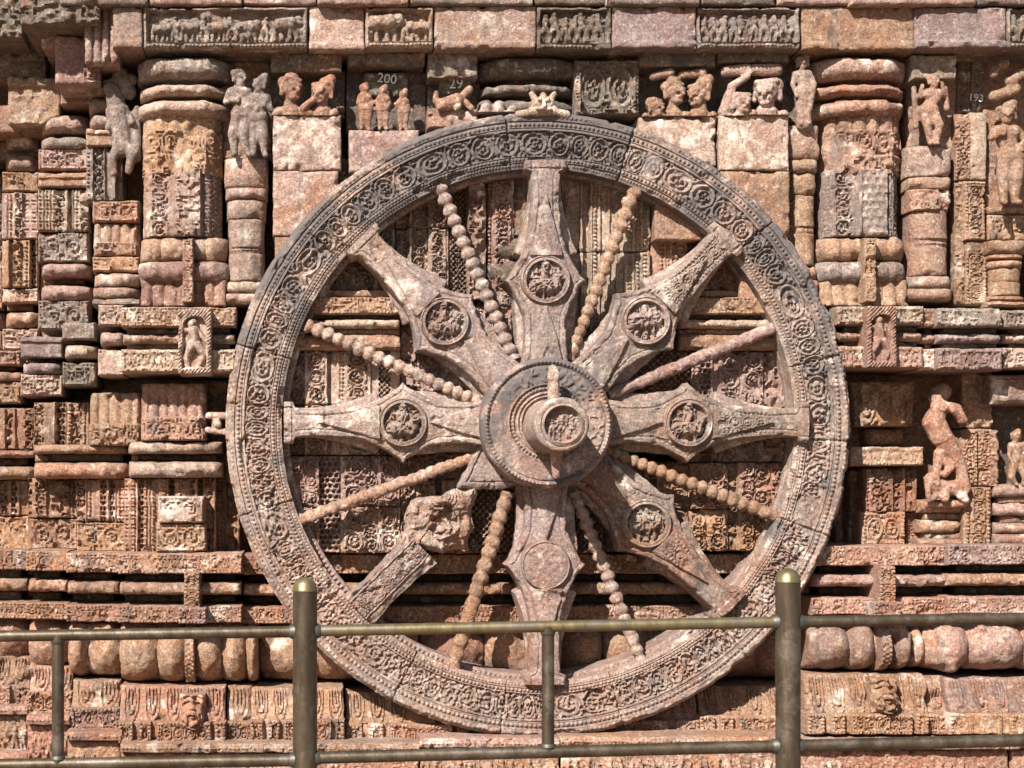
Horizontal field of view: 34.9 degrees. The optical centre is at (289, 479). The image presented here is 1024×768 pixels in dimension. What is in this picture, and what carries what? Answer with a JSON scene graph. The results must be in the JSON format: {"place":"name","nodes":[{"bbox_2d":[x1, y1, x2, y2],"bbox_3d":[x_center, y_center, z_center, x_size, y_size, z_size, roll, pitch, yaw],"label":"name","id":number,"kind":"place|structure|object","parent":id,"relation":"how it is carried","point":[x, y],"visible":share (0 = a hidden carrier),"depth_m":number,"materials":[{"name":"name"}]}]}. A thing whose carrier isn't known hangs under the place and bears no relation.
{"place":"outdoors","nodes":[
{"label":"outdoors","id":0,"kind":"place"},
{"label":"ground","id":1,"kind":"structure","parent":0,"visible":0},
{"bbox_2d":[0,568,1023,767],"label":"metal railing","id":2,"kind":"object","parent":1,"relation":"on","point":[787,622],"visible":1,"depth_m":5.78,"materials":[{"name":"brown metal"}]},
{"bbox_2d":[0,0,1023,767],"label":"temple wall","id":3,"kind":"structure","parent":1,"relation":"on","point":[124,300],"depth_m":8.15,"materials":[{"name":"beige stone"}]},
{"bbox_2d":[102,67,141,175],"bbox_3d":[-0.871,-1.850,8.273,0.206,0.570,0.138,0,0,0],"label":"statue","id":4,"kind":"object","parent":3,"relation":"on","point":[123,126],"visible":0.96,"depth_m":8.23,"materials":[{"name":"grey stone"}]},
{"bbox_2d":[223,66,272,157],"bbox_3d":[-0.212,-1.867,8.105,0.257,0.476,0.110,0,0,0],"label":"statue","id":5,"kind":"object","parent":3,"relation":"on","point":[248,128],"visible":1,"depth_m":8.07,"materials":[{"name":"grey stone"}]},
{"bbox_2d":[270,72,339,116],"bbox_3d":[0.077,-1.960,8.102,0.353,0.239,0.142,0,0,0],"label":"statue","id":6,"kind":"object","parent":3,"relation":"on","point":[290,85],"visible":1,"depth_m":8.07,"materials":[{"name":"orange stone"}]},
{"bbox_2d":[356,82,410,130],"bbox_3d":[0.473,-1.893,8.111,0.278,0.254,0.084,0,0,0],"label":"statue","id":7,"kind":"object","parent":3,"relation":"on","point":[365,102],"visible":1,"depth_m":8.10,"materials":[{"name":"beige stone"}]},
{"bbox_2d":[433,85,473,111],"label":"statue","id":8,"kind":"object","parent":3,"relation":"on","point":[456,101],"visible":1,"depth_m":8.09,"materials":[{"name":"orange stone"}]},
{"bbox_2d":[474,101,516,113],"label":"statue","id":9,"kind":"object","parent":3,"relation":"attached to","point":[497,107],"visible":0.92,"depth_m":8.08,"materials":[{"name":"brown stone"}]},
{"bbox_2d":[225,114,849,734],"bbox_3d":[1.242,-0.275,7.865,3.132,3.132,0.876,0,0,0],"label":"stone wheel","id":10,"kind":"object","parent":3,"relation":"on","point":[549,418],"visible":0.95,"depth_m":8.00,"materials":[{"name":"beige stone"}]},
{"bbox_2d":[205,412,225,435],"bbox_3d":[-0.372,-0.285,8.111,0.119,0.119,0.063,0,0,13],"label":"carved bracket","id":11,"kind":"object","parent":10,"relation":"attached to","point":[216,418],"visible":0.87,"depth_m":8.10,"materials":[{"name":"brown stone"}]},
{"bbox_2d":[515,91,570,117],"bbox_3d":[1.264,-1.874,7.975,0.278,0.133,0.085,0,0,0],"label":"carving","id":12,"kind":"object","parent":10,"relation":"on","point":[543,104],"visible":1,"depth_m":7.97},
{"bbox_2d":[641,68,716,117],"bbox_3d":[1.970,-1.963,8.102,0.379,0.253,0.138,0,0,0],"label":"statue","id":13,"kind":"object","parent":3,"relation":"on","point":[673,89],"visible":1,"depth_m":8.07,"materials":[{"name":"beige stone"}]},
{"bbox_2d":[717,64,788,116],"bbox_3d":[2.344,-1.976,8.096,0.352,0.272,0.157,0,0,0],"label":"statue","id":14,"kind":"object","parent":3,"relation":"on","point":[767,93],"visible":0.99,"depth_m":8.08,"materials":[{"name":"brown stone"}]},
{"bbox_2d":[790,54,816,131],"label":"statue","id":15,"kind":"object","parent":3,"relation":"on","point":[804,89],"visible":1,"depth_m":8.08,"materials":[{"name":"brown stone"}]},
{"bbox_2d":[911,73,949,145],"bbox_3d":[3.252,-1.883,8.104,0.194,0.385,0.092,0,0,0],"label":"statue","id":16,"kind":"object","parent":3,"relation":"attached to","point":[926,113],"visible":1,"depth_m":8.09,"materials":[{"name":"beige stone"}]},
{"bbox_2d":[922,383,970,507],"bbox_3d":[3.363,-0.178,8.194,0.249,0.642,0.146,0,0,0],"label":"statue","id":17,"kind":"object","parent":3,"relation":"on","point":[948,454],"visible":1,"depth_m":8.16,"materials":[{"name":"beige stone"}]},
{"bbox_2d":[987,58,1023,205],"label":"statue","id":18,"kind":"object","parent":3,"relation":"attached to","point":[1006,134],"visible":1,"depth_m":8.08,"materials":[{"name":"beige stone"}]},
{"bbox_2d":[1007,428,1023,485],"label":"statue","id":19,"kind":"object","parent":3,"relation":"on","point":[1015,450],"visible":1,"depth_m":8.21,"materials":[{"name":"orange stone"}]}
]}

